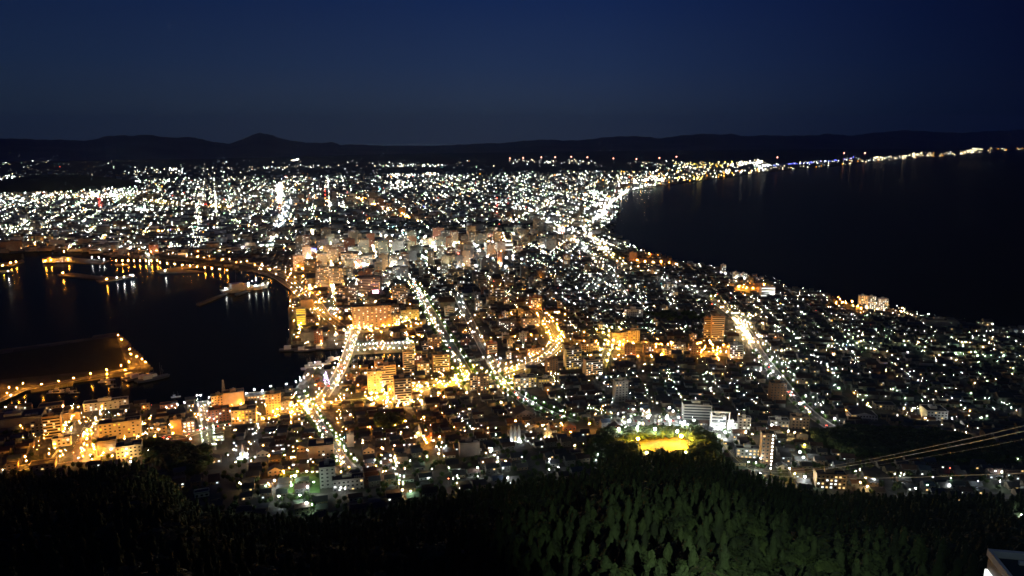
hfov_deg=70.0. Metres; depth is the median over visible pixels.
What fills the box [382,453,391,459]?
house
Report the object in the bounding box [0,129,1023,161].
mountains
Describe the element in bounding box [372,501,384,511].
house
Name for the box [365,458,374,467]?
house
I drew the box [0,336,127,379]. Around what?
island grass
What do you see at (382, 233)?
apartment building
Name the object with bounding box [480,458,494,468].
house
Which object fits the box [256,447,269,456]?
gabled house
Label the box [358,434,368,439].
house
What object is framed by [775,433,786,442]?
house
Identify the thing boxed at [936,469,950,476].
house
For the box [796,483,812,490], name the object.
house
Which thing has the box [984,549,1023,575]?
summit station
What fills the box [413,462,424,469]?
house
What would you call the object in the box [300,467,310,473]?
house
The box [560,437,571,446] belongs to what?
house
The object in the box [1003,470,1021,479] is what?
house
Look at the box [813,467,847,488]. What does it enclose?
building
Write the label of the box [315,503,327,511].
house
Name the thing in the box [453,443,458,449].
house
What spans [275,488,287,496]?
house
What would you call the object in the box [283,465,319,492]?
schoolyard
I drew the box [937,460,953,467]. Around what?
house
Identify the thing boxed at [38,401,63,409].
waterside shed
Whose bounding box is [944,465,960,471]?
house
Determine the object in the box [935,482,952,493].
house
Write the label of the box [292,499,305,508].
house
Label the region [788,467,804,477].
house
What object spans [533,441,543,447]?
house
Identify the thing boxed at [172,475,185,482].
house
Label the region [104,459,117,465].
house
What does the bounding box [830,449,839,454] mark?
house
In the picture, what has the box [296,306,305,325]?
parking deck
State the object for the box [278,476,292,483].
house
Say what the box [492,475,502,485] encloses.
house
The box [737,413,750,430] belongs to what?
apartment building
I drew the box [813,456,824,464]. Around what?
house
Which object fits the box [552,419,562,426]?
house
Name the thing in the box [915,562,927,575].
conifer tree
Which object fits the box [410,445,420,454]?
house
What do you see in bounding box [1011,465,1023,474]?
house
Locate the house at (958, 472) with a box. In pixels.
[950,470,966,477]
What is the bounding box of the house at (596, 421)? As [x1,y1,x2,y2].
[593,417,602,425]
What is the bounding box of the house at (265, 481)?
[259,478,272,485]
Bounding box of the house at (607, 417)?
[602,415,612,419]
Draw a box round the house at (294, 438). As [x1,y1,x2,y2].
[290,436,299,441]
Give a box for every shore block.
[0,239,22,250]
[148,243,158,254]
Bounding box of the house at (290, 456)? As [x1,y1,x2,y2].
[285,451,296,460]
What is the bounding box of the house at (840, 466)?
[832,461,845,470]
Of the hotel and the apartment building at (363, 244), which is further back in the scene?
the apartment building at (363, 244)
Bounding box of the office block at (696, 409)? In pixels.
[681,399,712,419]
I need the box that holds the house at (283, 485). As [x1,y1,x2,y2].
[277,483,289,489]
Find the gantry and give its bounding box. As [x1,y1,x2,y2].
[710,411,730,432]
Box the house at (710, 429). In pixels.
[703,426,713,431]
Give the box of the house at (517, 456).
[509,452,523,460]
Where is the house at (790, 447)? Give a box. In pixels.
[783,444,795,450]
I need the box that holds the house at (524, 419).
[521,416,529,423]
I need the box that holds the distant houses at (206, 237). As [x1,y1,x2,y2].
[0,167,1023,487]
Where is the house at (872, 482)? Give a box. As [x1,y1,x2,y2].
[866,478,878,486]
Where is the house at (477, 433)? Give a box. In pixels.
[473,431,482,437]
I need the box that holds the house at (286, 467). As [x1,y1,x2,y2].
[283,465,293,470]
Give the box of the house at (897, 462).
[894,459,908,468]
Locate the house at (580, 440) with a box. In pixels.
[575,436,586,445]
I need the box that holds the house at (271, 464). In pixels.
[268,462,279,466]
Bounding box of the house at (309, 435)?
[302,433,313,438]
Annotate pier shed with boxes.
[42,257,55,262]
[56,256,71,261]
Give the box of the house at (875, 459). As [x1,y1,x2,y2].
[871,457,883,463]
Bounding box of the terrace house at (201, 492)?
[194,487,208,497]
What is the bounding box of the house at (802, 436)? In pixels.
[796,433,807,439]
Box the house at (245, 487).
[241,482,254,493]
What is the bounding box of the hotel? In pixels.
[352,303,391,328]
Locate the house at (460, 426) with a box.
[454,422,465,430]
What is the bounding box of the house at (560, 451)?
[553,448,566,455]
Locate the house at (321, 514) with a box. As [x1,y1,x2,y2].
[314,510,326,519]
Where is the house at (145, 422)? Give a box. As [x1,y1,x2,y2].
[141,420,149,424]
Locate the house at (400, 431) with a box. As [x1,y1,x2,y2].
[398,428,408,434]
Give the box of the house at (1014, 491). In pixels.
[1011,488,1023,496]
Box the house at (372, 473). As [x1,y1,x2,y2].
[364,471,378,481]
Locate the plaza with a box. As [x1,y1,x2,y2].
[68,419,103,461]
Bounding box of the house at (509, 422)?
[506,420,515,425]
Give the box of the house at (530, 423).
[524,420,534,428]
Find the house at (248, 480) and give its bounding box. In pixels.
[241,477,254,483]
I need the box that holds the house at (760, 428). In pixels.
[756,427,769,434]
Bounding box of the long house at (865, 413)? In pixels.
[845,407,878,419]
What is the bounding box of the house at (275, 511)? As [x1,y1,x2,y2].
[272,508,286,517]
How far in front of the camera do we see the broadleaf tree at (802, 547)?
239.20 m
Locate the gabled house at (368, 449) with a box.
[362,444,374,453]
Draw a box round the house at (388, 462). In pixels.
[382,459,392,465]
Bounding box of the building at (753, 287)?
[733,282,764,292]
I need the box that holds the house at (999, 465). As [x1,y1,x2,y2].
[988,464,1004,467]
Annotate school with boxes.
[319,458,334,488]
[332,471,363,490]
[624,306,642,316]
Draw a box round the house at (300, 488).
[294,483,309,494]
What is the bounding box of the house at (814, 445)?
[809,442,822,449]
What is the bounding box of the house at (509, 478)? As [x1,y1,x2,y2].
[506,475,519,483]
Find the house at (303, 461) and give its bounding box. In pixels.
[299,459,309,464]
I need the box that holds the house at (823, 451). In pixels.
[816,448,827,454]
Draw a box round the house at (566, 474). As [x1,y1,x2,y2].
[556,471,568,478]
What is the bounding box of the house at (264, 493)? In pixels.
[259,488,271,498]
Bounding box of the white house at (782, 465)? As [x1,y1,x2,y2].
[775,461,787,469]
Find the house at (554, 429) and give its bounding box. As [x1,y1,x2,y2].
[550,427,556,432]
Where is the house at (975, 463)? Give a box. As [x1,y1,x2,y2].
[970,459,986,468]
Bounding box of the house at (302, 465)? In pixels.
[298,463,308,469]
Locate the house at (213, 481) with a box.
[208,477,219,484]
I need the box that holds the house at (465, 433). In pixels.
[460,430,469,435]
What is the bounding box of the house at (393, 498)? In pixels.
[386,492,401,504]
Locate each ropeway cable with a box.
[721,425,1023,470]
[723,442,1023,478]
[724,439,1022,473]
[728,431,1023,472]
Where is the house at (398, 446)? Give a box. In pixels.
[391,444,402,450]
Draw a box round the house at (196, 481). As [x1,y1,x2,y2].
[189,476,201,487]
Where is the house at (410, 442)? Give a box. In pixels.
[406,438,416,447]
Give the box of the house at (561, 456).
[557,453,570,461]
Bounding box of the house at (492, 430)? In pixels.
[489,428,500,432]
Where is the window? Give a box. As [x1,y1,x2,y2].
[984,569,991,575]
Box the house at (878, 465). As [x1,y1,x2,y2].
[875,462,891,468]
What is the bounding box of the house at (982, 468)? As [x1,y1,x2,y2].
[979,464,993,473]
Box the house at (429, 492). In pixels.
[422,487,437,498]
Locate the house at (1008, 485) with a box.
[1004,481,1019,489]
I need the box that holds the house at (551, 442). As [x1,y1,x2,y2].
[544,437,557,446]
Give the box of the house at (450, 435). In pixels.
[446,434,457,437]
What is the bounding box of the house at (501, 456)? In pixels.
[494,454,506,461]
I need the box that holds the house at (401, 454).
[396,453,406,456]
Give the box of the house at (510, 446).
[501,441,514,451]
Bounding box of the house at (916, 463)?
[912,461,925,465]
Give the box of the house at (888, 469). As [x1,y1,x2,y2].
[882,466,896,473]
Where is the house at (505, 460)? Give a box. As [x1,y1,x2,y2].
[500,459,511,464]
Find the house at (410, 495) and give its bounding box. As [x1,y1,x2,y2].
[405,491,419,500]
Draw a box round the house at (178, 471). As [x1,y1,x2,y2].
[173,466,185,476]
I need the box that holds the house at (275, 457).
[268,454,280,461]
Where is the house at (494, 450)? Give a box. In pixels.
[489,446,499,453]
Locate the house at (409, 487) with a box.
[404,483,415,492]
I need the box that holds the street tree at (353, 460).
[351,457,356,463]
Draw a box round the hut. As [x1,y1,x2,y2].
[306,317,318,322]
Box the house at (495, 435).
[489,432,501,438]
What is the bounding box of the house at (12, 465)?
[6,461,18,469]
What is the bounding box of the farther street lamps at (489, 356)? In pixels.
[5,186,1020,468]
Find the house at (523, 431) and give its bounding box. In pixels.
[520,429,528,435]
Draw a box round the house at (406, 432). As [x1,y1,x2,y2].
[402,431,411,434]
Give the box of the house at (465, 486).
[460,484,472,489]
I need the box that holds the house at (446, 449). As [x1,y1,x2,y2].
[441,447,451,453]
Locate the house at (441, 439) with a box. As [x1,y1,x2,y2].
[435,436,445,444]
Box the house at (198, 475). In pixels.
[191,473,202,480]
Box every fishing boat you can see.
[56,388,69,393]
[121,368,143,379]
[124,364,152,381]
[134,366,154,381]
[136,364,169,382]
[279,341,304,350]
[294,340,315,351]
[312,338,333,349]
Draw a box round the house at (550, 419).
[545,417,554,421]
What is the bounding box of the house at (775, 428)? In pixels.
[768,425,780,430]
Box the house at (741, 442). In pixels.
[738,440,749,444]
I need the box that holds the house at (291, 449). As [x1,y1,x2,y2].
[286,448,296,452]
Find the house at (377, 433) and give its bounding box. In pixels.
[373,431,381,437]
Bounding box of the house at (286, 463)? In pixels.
[281,460,291,465]
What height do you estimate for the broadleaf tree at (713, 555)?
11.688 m
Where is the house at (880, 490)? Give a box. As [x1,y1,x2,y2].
[868,486,885,494]
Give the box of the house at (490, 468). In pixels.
[485,462,496,473]
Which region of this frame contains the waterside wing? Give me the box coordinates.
[211,391,223,405]
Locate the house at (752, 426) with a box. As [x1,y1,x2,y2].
[750,424,760,428]
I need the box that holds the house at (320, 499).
[312,495,327,503]
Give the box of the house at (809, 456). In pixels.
[806,453,818,459]
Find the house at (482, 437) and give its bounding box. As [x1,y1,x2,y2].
[475,434,486,440]
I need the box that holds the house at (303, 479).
[295,475,308,483]
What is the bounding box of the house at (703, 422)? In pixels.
[699,420,707,425]
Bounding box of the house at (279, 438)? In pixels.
[274,435,285,440]
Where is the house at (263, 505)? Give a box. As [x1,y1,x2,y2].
[255,502,268,510]
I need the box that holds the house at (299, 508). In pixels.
[294,502,309,514]
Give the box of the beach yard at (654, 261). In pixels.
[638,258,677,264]
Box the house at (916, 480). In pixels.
[912,477,925,484]
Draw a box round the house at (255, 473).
[245,470,260,477]
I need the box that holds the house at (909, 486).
[902,482,918,490]
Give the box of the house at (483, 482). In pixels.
[471,479,486,488]
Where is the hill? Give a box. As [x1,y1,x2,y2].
[0,174,148,193]
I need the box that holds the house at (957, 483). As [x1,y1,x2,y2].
[947,480,965,487]
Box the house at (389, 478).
[384,474,394,483]
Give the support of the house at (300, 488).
on the ground at (602, 164)
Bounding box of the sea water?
[0,150,1023,408]
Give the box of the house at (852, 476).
[847,474,856,480]
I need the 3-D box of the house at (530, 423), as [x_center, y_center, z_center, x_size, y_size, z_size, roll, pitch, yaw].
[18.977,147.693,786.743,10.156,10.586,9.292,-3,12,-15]
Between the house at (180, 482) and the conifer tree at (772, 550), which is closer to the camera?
the conifer tree at (772, 550)
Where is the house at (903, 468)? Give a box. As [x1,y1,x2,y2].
[899,464,916,474]
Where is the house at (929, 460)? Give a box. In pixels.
[921,457,935,463]
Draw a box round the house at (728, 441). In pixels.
[722,438,733,444]
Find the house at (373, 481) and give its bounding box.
[367,475,380,486]
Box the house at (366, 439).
[361,436,370,442]
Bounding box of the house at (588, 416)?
[580,414,590,419]
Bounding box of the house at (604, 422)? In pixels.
[600,418,610,427]
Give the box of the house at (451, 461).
[445,459,458,466]
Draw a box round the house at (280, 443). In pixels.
[275,440,285,445]
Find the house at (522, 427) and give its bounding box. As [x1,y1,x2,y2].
[516,425,526,429]
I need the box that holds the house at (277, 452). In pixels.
[271,451,281,455]
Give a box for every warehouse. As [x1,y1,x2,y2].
[159,400,177,408]
[207,404,229,421]
[300,297,312,307]
[314,374,321,381]
[316,378,324,386]
[354,374,366,384]
[358,381,367,390]
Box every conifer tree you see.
[173,534,194,574]
[173,556,184,575]
[179,546,195,575]
[536,533,546,558]
[544,541,558,570]
[550,529,561,556]
[556,518,565,552]
[558,554,573,575]
[560,525,574,553]
[570,537,583,566]
[571,534,585,551]
[575,515,588,550]
[589,540,596,558]
[594,529,601,547]
[595,555,611,575]
[600,533,618,557]
[602,504,617,527]
[605,523,620,546]
[612,538,626,567]
[615,510,625,537]
[616,521,622,539]
[621,541,636,573]
[622,496,633,531]
[624,516,638,541]
[627,512,638,530]
[633,540,643,573]
[636,518,650,543]
[640,529,650,550]
[643,506,652,534]
[648,520,659,547]
[652,510,661,529]
[653,534,666,554]
[654,525,669,547]
[656,558,664,573]
[661,542,676,571]
[663,544,673,570]
[668,496,685,521]
[675,526,684,549]
[675,536,686,569]
[675,536,699,567]
[687,546,701,575]
[693,524,707,549]
[694,503,707,517]
[696,501,704,526]
[696,535,707,556]
[700,547,707,559]
[702,515,711,543]
[707,512,713,535]
[710,509,726,544]
[711,503,718,521]
[713,543,732,572]
[716,531,729,553]
[723,508,730,522]
[724,519,736,540]
[726,531,729,545]
[748,560,755,572]
[751,537,762,553]
[764,553,774,573]
[765,532,779,564]
[771,528,784,549]
[776,549,785,567]
[794,525,806,542]
[807,536,818,556]
[833,549,847,575]
[860,551,869,570]
[872,538,881,556]
[886,553,903,575]
[889,559,899,575]
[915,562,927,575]
[978,554,987,575]
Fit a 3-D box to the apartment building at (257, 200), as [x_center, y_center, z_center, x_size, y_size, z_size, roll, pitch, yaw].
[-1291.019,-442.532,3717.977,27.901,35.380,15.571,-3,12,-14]
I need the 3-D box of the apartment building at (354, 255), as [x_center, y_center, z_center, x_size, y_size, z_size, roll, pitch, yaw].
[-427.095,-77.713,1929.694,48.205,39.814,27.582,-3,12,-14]
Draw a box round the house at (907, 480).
[896,476,911,482]
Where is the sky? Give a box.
[0,0,1023,145]
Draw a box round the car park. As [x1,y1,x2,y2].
[619,413,689,426]
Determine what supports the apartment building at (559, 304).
on the ground at (602, 164)
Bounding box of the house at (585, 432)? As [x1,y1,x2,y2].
[579,429,589,436]
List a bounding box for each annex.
[391,312,399,325]
[537,374,554,386]
[726,418,737,432]
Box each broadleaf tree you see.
[578,553,600,575]
[583,520,610,547]
[587,539,619,558]
[604,563,640,575]
[625,539,654,549]
[637,557,674,575]
[654,540,680,570]
[659,516,688,539]
[669,525,696,541]
[678,514,698,534]
[697,554,738,572]
[705,542,736,555]
[708,548,738,566]
[729,533,759,549]
[741,520,768,538]
[758,536,781,556]
[764,535,793,549]
[770,562,799,575]
[788,535,820,553]
[793,565,817,575]
[806,554,849,575]
[815,570,828,575]
[817,549,836,557]
[847,548,887,571]
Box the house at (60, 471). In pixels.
[48,468,64,476]
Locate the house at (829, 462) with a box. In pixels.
[826,459,837,465]
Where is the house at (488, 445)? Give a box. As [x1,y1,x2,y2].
[484,443,495,449]
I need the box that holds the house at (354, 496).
[348,492,362,501]
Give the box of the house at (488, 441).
[483,440,493,446]
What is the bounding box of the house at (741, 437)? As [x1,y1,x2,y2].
[736,436,747,439]
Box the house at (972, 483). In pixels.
[966,481,983,486]
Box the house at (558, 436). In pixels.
[555,433,566,442]
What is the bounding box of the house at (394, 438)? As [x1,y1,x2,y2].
[389,435,399,442]
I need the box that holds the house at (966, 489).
[955,487,973,493]
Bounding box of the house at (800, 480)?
[794,477,810,483]
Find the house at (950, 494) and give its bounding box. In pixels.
[947,491,961,498]
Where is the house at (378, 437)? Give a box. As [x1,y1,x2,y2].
[375,435,383,440]
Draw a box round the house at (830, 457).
[825,456,835,461]
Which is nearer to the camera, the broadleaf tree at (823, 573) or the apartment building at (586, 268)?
the broadleaf tree at (823, 573)
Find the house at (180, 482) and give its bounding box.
[172,477,185,488]
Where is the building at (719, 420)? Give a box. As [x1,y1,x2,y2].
[709,410,726,429]
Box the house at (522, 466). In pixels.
[515,462,528,470]
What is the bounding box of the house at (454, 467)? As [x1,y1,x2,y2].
[448,464,460,471]
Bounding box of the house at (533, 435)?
[524,432,537,441]
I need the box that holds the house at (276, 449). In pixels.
[271,446,283,453]
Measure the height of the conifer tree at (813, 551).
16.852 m
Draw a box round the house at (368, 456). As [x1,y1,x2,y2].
[363,454,373,464]
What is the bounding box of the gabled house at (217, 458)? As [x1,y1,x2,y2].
[211,453,221,462]
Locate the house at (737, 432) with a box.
[731,429,744,437]
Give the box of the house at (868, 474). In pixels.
[861,471,876,479]
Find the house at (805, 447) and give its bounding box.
[799,444,810,452]
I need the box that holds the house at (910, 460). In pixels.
[903,457,918,464]
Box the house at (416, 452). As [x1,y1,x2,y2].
[411,448,422,457]
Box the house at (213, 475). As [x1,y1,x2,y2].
[208,473,219,478]
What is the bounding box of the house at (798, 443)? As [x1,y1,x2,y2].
[795,442,807,445]
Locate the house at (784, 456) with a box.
[778,452,791,462]
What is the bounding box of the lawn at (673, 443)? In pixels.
[638,437,688,451]
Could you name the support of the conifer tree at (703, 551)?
on the ground at (602, 164)
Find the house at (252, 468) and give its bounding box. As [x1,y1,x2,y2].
[248,466,263,473]
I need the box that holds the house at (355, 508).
[350,503,366,514]
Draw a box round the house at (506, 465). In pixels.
[499,461,510,471]
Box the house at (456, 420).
[451,418,461,425]
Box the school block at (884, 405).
[872,401,895,409]
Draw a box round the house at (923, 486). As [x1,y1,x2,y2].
[919,481,935,490]
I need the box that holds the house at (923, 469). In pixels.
[916,465,931,475]
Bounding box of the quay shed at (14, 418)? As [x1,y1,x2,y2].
[0,407,46,427]
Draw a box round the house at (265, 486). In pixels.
[259,484,271,489]
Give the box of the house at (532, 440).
[528,438,539,444]
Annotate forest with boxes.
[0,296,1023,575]
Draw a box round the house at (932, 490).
[928,488,944,495]
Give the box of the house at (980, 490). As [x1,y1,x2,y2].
[974,487,989,494]
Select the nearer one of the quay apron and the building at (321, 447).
the building at (321, 447)
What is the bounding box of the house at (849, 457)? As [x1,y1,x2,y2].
[839,453,855,462]
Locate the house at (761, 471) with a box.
[754,469,767,476]
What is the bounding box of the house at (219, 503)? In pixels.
[210,499,222,507]
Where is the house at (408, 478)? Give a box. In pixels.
[400,474,413,482]
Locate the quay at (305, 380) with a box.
[297,369,314,390]
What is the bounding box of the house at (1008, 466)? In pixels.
[1004,464,1018,469]
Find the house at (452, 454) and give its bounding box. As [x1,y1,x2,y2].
[443,451,455,457]
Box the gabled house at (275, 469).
[267,463,283,475]
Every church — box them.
[238,445,247,458]
[414,426,421,436]
[425,424,433,442]
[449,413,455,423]
[507,424,520,441]
[541,423,551,436]
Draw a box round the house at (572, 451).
[569,448,580,454]
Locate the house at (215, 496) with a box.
[209,492,221,500]
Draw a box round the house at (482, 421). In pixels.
[478,418,487,425]
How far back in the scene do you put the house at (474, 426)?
795.65 m
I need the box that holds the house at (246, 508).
[236,505,252,513]
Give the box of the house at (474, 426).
[468,423,479,429]
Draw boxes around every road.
[0,367,139,401]
[0,402,322,472]
[51,409,105,462]
[127,251,345,326]
[197,400,213,426]
[200,429,216,449]
[254,270,318,313]
[297,395,356,467]
[317,329,360,396]
[323,380,468,404]
[345,323,446,331]
[409,282,471,390]
[452,293,499,367]
[486,277,542,314]
[489,343,561,380]
[491,373,577,421]
[535,314,563,343]
[537,213,631,298]
[553,267,625,298]
[584,184,656,237]
[589,238,764,352]
[597,346,727,355]
[600,334,613,367]
[754,353,834,427]
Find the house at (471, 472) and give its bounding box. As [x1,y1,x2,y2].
[467,468,480,475]
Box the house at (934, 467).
[928,464,941,470]
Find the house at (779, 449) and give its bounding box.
[776,447,788,455]
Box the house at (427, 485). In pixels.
[422,484,433,487]
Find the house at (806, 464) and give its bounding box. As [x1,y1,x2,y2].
[800,461,812,468]
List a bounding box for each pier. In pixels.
[0,260,23,266]
[0,270,13,272]
[45,256,108,263]
[58,273,114,279]
[96,274,134,282]
[115,264,128,266]
[156,263,208,273]
[196,292,230,305]
[235,280,269,295]
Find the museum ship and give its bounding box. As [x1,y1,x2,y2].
[220,273,267,292]
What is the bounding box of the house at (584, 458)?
[576,454,589,463]
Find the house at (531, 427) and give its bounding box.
[528,425,538,431]
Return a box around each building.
[11,233,23,236]
[20,207,28,212]
[30,418,43,435]
[41,411,63,438]
[49,228,58,231]
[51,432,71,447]
[83,396,128,411]
[97,415,142,438]
[115,438,142,459]
[148,422,166,433]
[169,415,182,434]
[178,251,187,255]
[182,417,194,431]
[202,207,210,212]
[212,432,223,440]
[234,423,254,430]
[255,198,260,203]
[260,201,269,208]
[265,389,280,413]
[281,397,289,412]
[293,254,303,270]
[295,235,303,250]
[297,194,303,199]
[297,261,303,271]
[302,245,311,259]
[303,234,309,245]
[303,258,315,283]
[308,437,333,458]
[313,199,319,206]
[314,328,322,342]
[315,265,328,286]
[316,238,327,248]
[316,251,326,265]
[317,201,324,206]
[321,226,330,237]
[323,244,331,262]
[326,234,334,244]
[327,247,338,263]
[329,266,343,286]
[331,192,336,198]
[332,201,338,207]
[332,237,338,243]
[334,246,344,255]
[336,242,344,246]
[336,284,344,298]
[340,251,359,266]
[343,237,354,250]
[344,199,352,205]
[344,258,352,266]
[344,266,352,279]
[345,284,356,297]
[346,373,355,383]
[346,431,353,446]
[347,294,356,304]
[348,230,357,243]
[348,245,358,251]
[354,198,360,203]
[356,258,361,268]
[357,237,368,255]
[357,274,380,296]
[358,270,365,275]
[360,252,375,266]
[364,268,371,274]
[366,232,374,246]
[367,297,374,302]
[367,367,381,393]
[369,191,375,197]
[373,239,386,249]
[374,269,380,275]
[374,358,382,368]
[375,260,382,275]
[377,239,388,254]
[377,361,396,384]
[378,198,383,203]
[378,253,387,270]
[379,230,387,236]
[381,275,390,285]
[385,235,392,241]
[387,272,395,281]
[387,382,393,393]
[389,255,396,266]
[391,239,402,252]
[391,304,398,312]
[392,265,408,276]
[392,283,405,303]
[393,373,411,405]
[398,235,404,246]
[398,258,405,264]
[401,251,408,266]
[402,348,414,373]
[407,230,416,239]
[407,241,414,249]
[407,249,416,263]
[407,342,414,350]
[409,235,415,244]
[410,245,420,253]
[415,259,422,267]
[415,352,421,365]
[417,360,428,374]
[419,266,424,276]
[421,340,428,350]
[422,237,433,246]
[427,250,433,267]
[427,333,441,347]
[430,276,438,286]
[430,387,437,396]
[431,351,449,371]
[433,226,443,239]
[435,236,443,239]
[435,239,445,248]
[436,246,444,259]
[436,263,441,271]
[441,230,449,239]
[441,254,448,267]
[441,263,448,276]
[444,305,453,316]
[446,236,452,247]
[446,274,453,283]
[447,247,454,253]
[448,268,463,281]
[450,230,457,244]
[450,254,454,260]
[450,260,456,268]
[454,225,462,230]
[455,243,461,254]
[455,254,462,267]
[455,283,462,290]
[458,437,479,456]
[461,234,467,239]
[461,249,469,266]
[461,338,469,344]
[462,242,473,259]
[466,225,475,235]
[468,230,474,243]
[469,371,477,391]
[472,271,482,284]
[472,291,480,299]
[474,208,481,213]
[475,299,481,310]
[476,233,486,245]
[476,251,485,263]
[476,372,488,392]
[477,256,480,271]
[477,276,486,285]
[479,282,486,289]
[480,256,488,269]
[480,286,488,294]
[482,303,490,313]
[486,226,497,231]
[486,242,494,255]
[486,296,493,303]
[486,339,496,353]
[487,309,494,316]
[488,285,503,301]
[489,263,495,276]
[493,230,500,241]
[493,262,499,273]
[496,241,505,251]
[496,251,501,266]
[497,317,515,329]
[498,271,506,277]
[502,311,507,317]
[502,331,508,339]
[503,296,508,303]
[504,274,513,287]
[505,349,511,358]
[507,251,510,262]
[507,337,512,347]
[511,233,519,241]
[513,225,521,233]
[515,244,522,251]
[517,228,528,239]
[517,239,528,246]
[518,308,522,317]
[519,331,526,343]
[520,265,527,277]
[521,315,539,327]
[525,344,542,356]
[528,276,534,285]
[529,235,535,244]
[529,294,541,308]
[530,229,537,233]
[533,219,537,228]
[535,276,540,282]
[536,269,544,278]
[536,283,545,290]
[536,284,541,294]
[539,221,543,230]
[539,238,545,246]
[542,265,547,276]
[545,235,555,238]
[545,238,555,250]
[545,356,557,374]
[546,289,552,301]
[547,222,552,231]
[549,233,557,244]
[554,275,562,285]
[557,300,561,307]
[561,232,572,241]
[563,242,570,250]
[563,253,569,267]
[563,345,581,369]
[579,205,583,212]
[579,340,597,351]
[581,331,589,339]
[582,355,602,375]
[584,265,590,272]
[596,186,603,191]
[597,294,602,300]
[597,322,604,329]
[598,181,604,186]
[608,191,615,195]
[610,329,626,344]
[612,376,628,401]
[624,342,635,355]
[626,327,639,342]
[629,251,636,260]
[632,183,639,187]
[643,341,654,352]
[646,180,654,184]
[650,266,659,273]
[652,318,657,325]
[660,304,667,310]
[661,281,676,289]
[661,345,671,355]
[669,287,677,294]
[673,341,685,353]
[688,343,700,353]
[689,332,696,340]
[703,316,710,338]
[709,410,726,429]
[710,313,724,341]
[720,263,725,272]
[728,341,743,358]
[732,271,739,277]
[733,282,764,292]
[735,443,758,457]
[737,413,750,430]
[740,272,746,279]
[745,277,753,282]
[758,428,774,464]
[759,285,775,295]
[768,379,786,400]
[768,415,789,428]
[789,412,809,430]
[813,467,847,488]
[858,293,866,307]
[866,294,876,308]
[876,296,888,309]
[918,404,948,420]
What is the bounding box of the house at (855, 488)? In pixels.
[853,486,869,492]
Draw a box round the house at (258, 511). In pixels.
[253,508,264,514]
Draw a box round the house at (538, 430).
[531,427,540,433]
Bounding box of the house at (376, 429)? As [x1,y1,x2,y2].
[373,427,382,431]
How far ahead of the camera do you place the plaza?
723.14 m
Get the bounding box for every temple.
[512,404,535,420]
[562,421,576,430]
[607,421,624,427]
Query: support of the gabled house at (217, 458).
on the ground at (602, 164)
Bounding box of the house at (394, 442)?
[390,441,399,446]
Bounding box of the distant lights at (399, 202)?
[0,148,977,361]
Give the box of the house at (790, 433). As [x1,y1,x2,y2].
[782,430,793,435]
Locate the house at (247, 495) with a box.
[240,491,252,500]
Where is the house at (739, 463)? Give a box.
[732,457,746,465]
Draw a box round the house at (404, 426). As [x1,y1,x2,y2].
[398,424,409,428]
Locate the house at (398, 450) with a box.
[394,447,403,456]
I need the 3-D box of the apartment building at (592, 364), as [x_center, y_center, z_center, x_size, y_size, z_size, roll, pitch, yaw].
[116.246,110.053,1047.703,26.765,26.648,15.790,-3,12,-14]
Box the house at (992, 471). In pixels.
[985,468,1003,478]
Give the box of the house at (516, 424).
[513,423,521,429]
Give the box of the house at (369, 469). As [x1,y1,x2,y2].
[363,466,376,471]
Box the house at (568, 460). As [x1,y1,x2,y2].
[563,455,575,465]
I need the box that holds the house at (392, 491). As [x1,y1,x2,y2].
[385,488,399,494]
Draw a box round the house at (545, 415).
[540,412,551,419]
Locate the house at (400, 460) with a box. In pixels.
[396,457,407,463]
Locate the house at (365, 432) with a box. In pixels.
[359,430,370,435]
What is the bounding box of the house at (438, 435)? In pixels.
[434,433,445,441]
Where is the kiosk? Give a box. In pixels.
[141,403,149,409]
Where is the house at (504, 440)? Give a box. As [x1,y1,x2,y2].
[499,438,510,444]
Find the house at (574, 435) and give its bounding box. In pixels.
[570,432,581,441]
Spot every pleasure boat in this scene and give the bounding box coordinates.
[301,358,316,369]
[308,360,320,366]
[316,357,330,364]
[325,353,339,362]
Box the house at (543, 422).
[540,420,549,426]
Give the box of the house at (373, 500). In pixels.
[368,497,380,505]
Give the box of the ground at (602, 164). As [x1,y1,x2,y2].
[0,148,1023,574]
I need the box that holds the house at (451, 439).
[448,436,460,443]
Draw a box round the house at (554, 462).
[545,459,559,466]
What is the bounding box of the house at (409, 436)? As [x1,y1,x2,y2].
[403,434,414,442]
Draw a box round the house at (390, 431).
[385,428,396,436]
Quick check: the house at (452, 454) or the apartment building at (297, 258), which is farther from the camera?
the apartment building at (297, 258)
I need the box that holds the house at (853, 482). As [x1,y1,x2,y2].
[848,479,862,486]
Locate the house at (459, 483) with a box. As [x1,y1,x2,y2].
[456,480,469,488]
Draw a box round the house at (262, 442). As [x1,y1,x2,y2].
[258,438,268,446]
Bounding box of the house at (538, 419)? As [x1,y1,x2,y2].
[532,417,541,422]
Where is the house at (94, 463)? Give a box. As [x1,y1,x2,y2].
[86,460,101,468]
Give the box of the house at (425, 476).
[418,472,431,480]
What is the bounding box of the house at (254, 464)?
[248,462,260,467]
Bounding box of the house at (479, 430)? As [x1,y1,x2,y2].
[473,428,483,431]
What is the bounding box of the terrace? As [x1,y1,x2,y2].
[29,457,56,470]
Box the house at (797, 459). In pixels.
[793,456,806,462]
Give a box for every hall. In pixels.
[62,408,81,422]
[95,243,111,247]
[96,435,116,455]
[223,387,244,406]
[230,404,256,423]
[244,391,266,400]
[300,329,313,341]
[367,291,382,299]
[400,306,418,321]
[512,372,536,388]
[921,317,957,326]
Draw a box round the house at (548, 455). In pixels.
[543,452,554,460]
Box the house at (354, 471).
[349,469,358,472]
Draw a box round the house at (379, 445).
[375,442,384,449]
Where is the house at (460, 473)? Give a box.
[451,469,465,477]
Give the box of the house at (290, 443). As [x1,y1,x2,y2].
[286,439,298,448]
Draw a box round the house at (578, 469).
[570,466,582,477]
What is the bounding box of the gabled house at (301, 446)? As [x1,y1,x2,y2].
[292,442,307,451]
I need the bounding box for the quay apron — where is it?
[291,314,340,346]
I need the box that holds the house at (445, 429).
[441,427,450,432]

